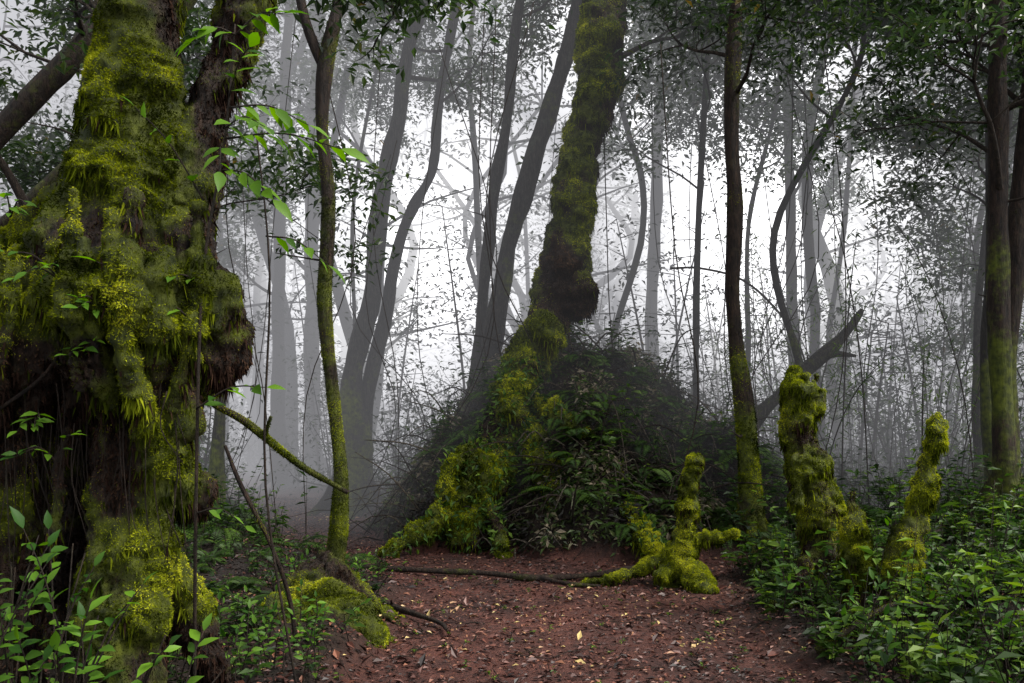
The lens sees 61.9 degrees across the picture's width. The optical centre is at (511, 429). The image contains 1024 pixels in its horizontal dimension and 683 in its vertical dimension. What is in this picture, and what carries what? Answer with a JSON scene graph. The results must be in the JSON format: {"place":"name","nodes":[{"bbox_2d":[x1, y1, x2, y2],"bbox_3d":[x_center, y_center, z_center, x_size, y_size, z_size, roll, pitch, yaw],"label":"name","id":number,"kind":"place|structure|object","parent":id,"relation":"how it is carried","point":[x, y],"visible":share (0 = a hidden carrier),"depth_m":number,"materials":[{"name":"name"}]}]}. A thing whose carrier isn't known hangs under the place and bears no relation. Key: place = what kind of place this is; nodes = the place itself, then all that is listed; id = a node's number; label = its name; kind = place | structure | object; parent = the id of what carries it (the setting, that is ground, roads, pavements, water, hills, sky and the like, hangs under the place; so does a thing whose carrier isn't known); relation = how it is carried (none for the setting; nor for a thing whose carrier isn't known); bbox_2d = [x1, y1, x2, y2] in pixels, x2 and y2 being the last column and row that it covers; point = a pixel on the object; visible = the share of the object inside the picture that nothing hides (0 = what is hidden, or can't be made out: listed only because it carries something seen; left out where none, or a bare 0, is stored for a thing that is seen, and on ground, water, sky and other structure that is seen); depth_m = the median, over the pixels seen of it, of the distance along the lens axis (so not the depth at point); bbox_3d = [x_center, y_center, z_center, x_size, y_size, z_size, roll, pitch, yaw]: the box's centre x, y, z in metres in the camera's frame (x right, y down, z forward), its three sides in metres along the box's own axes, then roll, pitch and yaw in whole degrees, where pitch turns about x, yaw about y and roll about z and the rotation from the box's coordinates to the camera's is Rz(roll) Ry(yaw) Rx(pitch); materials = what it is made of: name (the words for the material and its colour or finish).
{"place":"outdoors","nodes":[
{"label":"outdoors","id":0,"kind":"place"},
{"bbox_2d":[212,405,348,493],"bbox_3d":[-1.362,0.112,5.036,0.797,0.561,0.164,0,0,-14],"label":"mossy branch","id":1,"kind":"object","parent":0,"point":[271,442],"visible":0.91,"depth_m":5.01,"materials":[{"name":"green plant"}]},
{"bbox_2d":[0,0,1023,436],"label":"sky","id":2,"kind":"structure","parent":0,"point":[510,178],"materials":[{"name":"white"}]},
{"bbox_2d":[37,343,1023,682],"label":"ground","id":3,"kind":"structure","parent":0,"point":[593,551],"depth_m":7.20,"materials":[{"name":"brown soil"}]},
{"bbox_2d":[0,0,92,149],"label":"leaning tree","id":4,"kind":"object","parent":3,"relation":"on","point":[39,90],"visible":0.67,"depth_m":6.52,"materials":[{"name":"brown plant"}]},
{"bbox_2d":[0,0,197,226],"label":"leaning tree","id":5,"kind":"object","parent":3,"relation":"on","point":[51,177],"visible":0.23,"depth_m":7.16,"materials":[{"name":"brown plant"}]},
{"bbox_2d":[0,0,282,199],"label":"forest tree","id":6,"kind":"object","parent":3,"relation":"on","point":[50,136],"visible":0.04,"depth_m":13.80,"materials":[{"name":"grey plant"}]},
{"bbox_2d":[0,0,315,507],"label":"forest tree","id":7,"kind":"object","parent":3,"relation":"on","point":[217,457],"visible":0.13,"depth_m":12.83,"materials":[{"name":"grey plant"}]},
{"bbox_2d":[0,0,420,291],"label":"forest tree","id":8,"kind":"object","parent":3,"relation":"on","point":[25,173],"visible":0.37,"depth_m":11.34,"materials":[{"name":"green plant"}]},
{"bbox_2d":[72,7,369,682],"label":"sapling","id":9,"kind":"object","parent":3,"relation":"on","point":[281,117],"visible":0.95,"depth_m":4.09,"materials":[{"name":"green plant"}]},
{"bbox_2d":[224,445,298,647],"bbox_3d":[-1.611,0.850,5.522,0.490,1.507,0.107,0,0,-16],"label":"dead stick","id":10,"kind":"object","parent":3,"relation":"on","point":[263,529],"visible":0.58,"depth_m":5.49,"materials":[{"name":"brown wood"}]},
{"bbox_2d":[0,0,555,682],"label":"mossy strangler tree","id":11,"kind":"object","parent":3,"relation":"on","point":[124,202],"visible":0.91,"depth_m":4.16,"materials":[{"name":"green plant"}]},
{"bbox_2d":[0,344,64,409],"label":"dead stick","id":12,"kind":"object","parent":11,"relation":"on","point":[29,387],"visible":0.94,"depth_m":3.99,"materials":[{"name":"brown wood"}]},
{"bbox_2d":[207,0,378,489],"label":"forest tree","id":13,"kind":"object","parent":3,"relation":"on","point":[278,315],"visible":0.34,"depth_m":22.86,"materials":[{"name":"grey plant"}]},
{"bbox_2d":[216,0,395,481],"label":"forest tree","id":14,"kind":"object","parent":3,"relation":"on","point":[313,226],"visible":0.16,"depth_m":23.82,"materials":[{"name":"grey plant"}]},
{"bbox_2d":[259,550,405,647],"bbox_3d":[-1.524,1.499,6.823,1.453,1.065,1.510,0,0,0],"label":"mossy root hummock","id":15,"kind":"object","parent":3,"relation":"on","point":[339,585],"visible":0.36,"depth_m":6.39,"materials":[{"name":"green plant"}]},
{"bbox_2d":[205,0,491,326],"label":"forest tree","id":16,"kind":"object","parent":3,"relation":"on","point":[372,92],"visible":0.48,"depth_m":19.42,"materials":[{"name":"grey plant"}]},
{"bbox_2d":[276,0,494,561],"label":"slender mossy tree","id":17,"kind":"object","parent":3,"relation":"on","point":[338,535],"visible":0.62,"depth_m":6.96,"materials":[{"name":"green plant"}]},
{"bbox_2d":[376,596,448,631],"bbox_3d":[-0.894,1.530,7.269,0.115,0.082,1.559,0,0,-34],"label":"fallen stick","id":18,"kind":"object","parent":3,"relation":"on","point":[403,610],"visible":0.78,"depth_m":7.15,"materials":[{"name":"brown wood"}]},
{"bbox_2d":[307,0,540,519],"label":"forest tree","id":19,"kind":"object","parent":3,"relation":"on","point":[354,414],"visible":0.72,"depth_m":15.85,"materials":[{"name":"grey plant"}]},
{"bbox_2d":[291,0,571,516],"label":"forest tree","id":20,"kind":"object","parent":3,"relation":"on","point":[372,368],"visible":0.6,"depth_m":16.09,"materials":[{"name":"grey plant"}]},
{"bbox_2d":[337,0,565,297],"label":"forest tree","id":21,"kind":"object","parent":3,"relation":"on","point":[476,188],"visible":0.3,"depth_m":19.89,"materials":[{"name":"grey plant"}]},
{"bbox_2d":[360,564,634,586],"bbox_3d":[-0.171,1.527,9.115,3.148,0.132,0.767,0,0,5],"label":"surface root","id":22,"kind":"object","parent":3,"relation":"on","point":[551,578],"visible":0.78,"depth_m":9.10,"materials":[{"name":"brown plant"}]},
{"bbox_2d":[0,0,1023,486],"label":"background trees","id":23,"kind":"object","parent":3,"relation":"on","point":[258,298],"visible":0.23,"depth_m":29.50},
{"bbox_2d":[0,193,1023,682],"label":"leafy shrub","id":24,"kind":"object","parent":3,"relation":"on","point":[58,645],"visible":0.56,"depth_m":3.82,"materials":[{"name":"green plant"}]},
{"bbox_2d":[0,191,1023,484],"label":"understorey saplings","id":25,"kind":"object","parent":3,"relation":"on","point":[884,353],"visible":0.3,"depth_m":19.14,"materials":[{"name":"grey plant"}]},
{"bbox_2d":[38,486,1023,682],"bbox_3d":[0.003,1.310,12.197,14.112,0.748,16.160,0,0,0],"label":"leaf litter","id":26,"kind":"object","parent":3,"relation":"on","point":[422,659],"visible":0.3,"depth_m":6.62,"materials":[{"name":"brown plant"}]},
{"bbox_2d":[39,350,1023,682],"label":"fern patch","id":27,"kind":"object","parent":3,"relation":"on","point":[457,434],"visible":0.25,"depth_m":11.05,"materials":[{"name":"green plant"}]},
{"bbox_2d":[456,0,639,419],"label":"leaning tree","id":28,"kind":"object","parent":3,"relation":"on","point":[524,190],"visible":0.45,"depth_m":13.88,"materials":[{"name":"grey plant"}]},
{"bbox_2d":[465,0,651,397],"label":"leaning tree","id":29,"kind":"object","parent":3,"relation":"on","point":[498,164],"visible":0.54,"depth_m":14.24,"materials":[{"name":"grey plant"}]},
{"bbox_2d":[291,313,830,556],"bbox_3d":[0.897,-0.155,13.412,7.698,3.682,7.076,0,0,23],"label":"brush mound","id":30,"kind":"object","parent":3,"relation":"on","point":[406,498],"visible":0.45,"depth_m":11.74,"materials":[{"name":"green plant"}]},
{"bbox_2d":[166,292,1023,682],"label":"undergrowth","id":31,"kind":"object","parent":3,"relation":"on","point":[964,498],"visible":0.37,"depth_m":7.26,"materials":[{"name":"green plant"}]},
{"bbox_2d":[194,340,1023,500],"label":"background shrubs","id":32,"kind":"object","parent":3,"relation":"on","point":[246,451],"visible":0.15,"depth_m":18.96,"materials":[{"name":"grey plant"}]},
{"bbox_2d":[199,147,1023,505],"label":"bamboo thicket","id":33,"kind":"object","parent":3,"relation":"on","point":[925,383],"visible":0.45,"depth_m":14.52,"materials":[{"name":"grey plant"}]},
{"bbox_2d":[504,0,725,353],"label":"forest tree","id":34,"kind":"object","parent":3,"relation":"on","point":[647,35],"visible":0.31,"depth_m":16.80,"materials":[{"name":"grey plant"}]},
{"bbox_2d":[225,0,1023,538],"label":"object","id":35,"kind":"object","parent":3,"relation":"on","point":[691,268],"visible":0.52,"depth_m":13.21,"materials":[{"name":"plant"}]},
{"bbox_2d":[377,0,874,558],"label":"mossy centre tree","id":36,"kind":"object","parent":3,"relation":"on","point":[567,292],"visible":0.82,"depth_m":11.93,"materials":[{"name":"green plant"}]},
{"bbox_2d":[557,0,723,364],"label":"forest tree","id":37,"kind":"object","parent":3,"relation":"on","point":[658,194],"visible":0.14,"depth_m":21.89,"materials":[{"name":"grey plant"}]},
{"bbox_2d":[580,452,740,593],"bbox_3d":[1.529,0.994,8.740,1.557,1.546,0.707,0,0,20],"label":"mossy stump","id":38,"kind":"object","parent":3,"relation":"on","point":[674,563],"visible":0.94,"depth_m":8.70,"materials":[{"name":"green plant"}]},
{"bbox_2d":[516,0,836,413],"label":"forest tree","id":39,"kind":"object","parent":3,"relation":"on","point":[706,94],"visible":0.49,"depth_m":14.10,"materials":[{"name":"grey plant"}]},
{"bbox_2d":[626,0,850,378],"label":"forest tree","id":40,"kind":"object","parent":3,"relation":"on","point":[712,123],"visible":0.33,"depth_m":16.17,"materials":[{"name":"grey plant"}]},
{"bbox_2d":[581,0,929,555],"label":"forest tree","id":41,"kind":"object","parent":3,"relation":"on","point":[747,446],"visible":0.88,"depth_m":10.92,"materials":[{"name":"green plant"}]},
{"bbox_2d":[666,0,877,446],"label":"forest tree","id":42,"kind":"object","parent":3,"relation":"on","point":[797,355],"visible":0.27,"depth_m":12.98,"materials":[{"name":"grey plant"}]},
{"bbox_2d":[677,0,900,364],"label":"forest tree","id":43,"kind":"object","parent":3,"relation":"on","point":[791,231],"visible":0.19,"depth_m":17.85,"materials":[{"name":"grey plant"}]},
{"bbox_2d":[669,0,936,481],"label":"forest tree","id":44,"kind":"object","parent":3,"relation":"on","point":[808,246],"visible":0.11,"depth_m":18.09,"materials":[{"name":"grey plant"}]},
{"bbox_2d":[765,364,848,612],"bbox_3d":[2.645,0.629,7.342,1.040,2.428,0.853,0,0,0],"label":"mossy stump","id":45,"kind":"object","parent":3,"relation":"on","point":[815,500],"visible":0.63,"depth_m":7.36,"materials":[{"name":"green plant"}]},
{"bbox_2d":[755,308,863,430],"bbox_3d":[3.987,-0.699,12.968,2.741,2.311,0.392,0,0,-5],"label":"leaning dead log","id":46,"kind":"object","parent":3,"relation":"on","point":[818,359],"visible":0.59,"depth_m":12.92,"materials":[{"name":"grey wood"}]},
{"bbox_2d":[714,21,971,479],"bbox_3d":[7.971,-5.654,19.848,6.402,14.183,4.506,0,0,-41],"label":"forest tree","id":47,"kind":"object","parent":3,"relation":"on","point":[845,193],"visible":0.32,"depth_m":19.92,"materials":[{"name":"grey plant"}]},
{"bbox_2d":[835,491,877,616],"bbox_3d":[2.705,1.156,6.597,0.398,1.368,0.390,0,0,25],"label":"mossy stump","id":48,"kind":"object","parent":3,"relation":"on","point":[854,530],"visible":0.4,"depth_m":6.52,"materials":[{"name":"green plant"}]},
{"bbox_2d":[781,0,1023,520],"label":"forest tree","id":49,"kind":"object","parent":3,"relation":"on","point":[995,113],"visible":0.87,"depth_m":9.90,"materials":[{"name":"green plant"}]},
{"bbox_2d":[866,411,965,632],"bbox_3d":[2.966,0.851,6.396,1.014,1.998,0.714,0,0,0],"label":"mossy stump","id":50,"kind":"object","parent":3,"relation":"on","point":[922,497],"visible":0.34,"depth_m":6.43,"materials":[{"name":"green plant"}]},
{"bbox_2d":[814,589,1023,654],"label":"mossy branch","id":51,"kind":"object","parent":3,"relation":"on","point":[846,631],"visible":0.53,"depth_m":5.64,"materials":[{"name":"brown plant"}]},
{"bbox_2d":[819,0,1023,483],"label":"forest tree","id":52,"kind":"object","parent":3,"relation":"on","point":[985,413],"visible":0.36,"depth_m":13.08,"materials":[{"name":"grey plant"}]},
{"bbox_2d":[839,3,1023,468],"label":"forest tree","id":53,"kind":"object","parent":3,"relation":"on","point":[931,241],"visible":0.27,"depth_m":14.74,"materials":[{"name":"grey plant"}]},
{"bbox_2d":[841,0,1023,469],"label":"forest tree","id":54,"kind":"object","parent":3,"relation":"on","point":[1016,223],"visible":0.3,"depth_m":10.24,"materials":[{"name":"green plant"}]},
{"bbox_2d":[882,31,1023,365],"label":"forest tree","id":55,"kind":"object","parent":3,"relation":"on","point":[956,340],"visible":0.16,"depth_m":15.98,"materials":[{"name":"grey plant"}]},
{"bbox_2d":[887,17,1020,293],"bbox_3d":[10.058,-4.270,16.728,5.058,11.187,7.007,0,0,0],"label":"forest tree","id":56,"kind":"object","parent":3,"relation":"on","point":[975,232],"visible":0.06,"depth_m":17.15,"materials":[{"name":"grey plant"}]},
{"bbox_2d":[896,2,1023,492],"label":"forest tree","id":57,"kind":"object","parent":3,"relation":"on","point":[974,335],"visible":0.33,"depth_m":13.12,"materials":[{"name":"grey plant"}]},
{"bbox_2d":[927,0,1023,392],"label":"forest tree","id":58,"kind":"object","parent":3,"relation":"on","point":[1019,369],"visible":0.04,"depth_m":20.56,"materials":[{"name":"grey plant"}]},
{"bbox_2d":[965,0,1023,204],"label":"forest tree","id":59,"kind":"object","parent":3,"relation":"on","point":[1017,55],"visible":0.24,"depth_m":11.22,"materials":[{"name":"green plant"}]}
]}

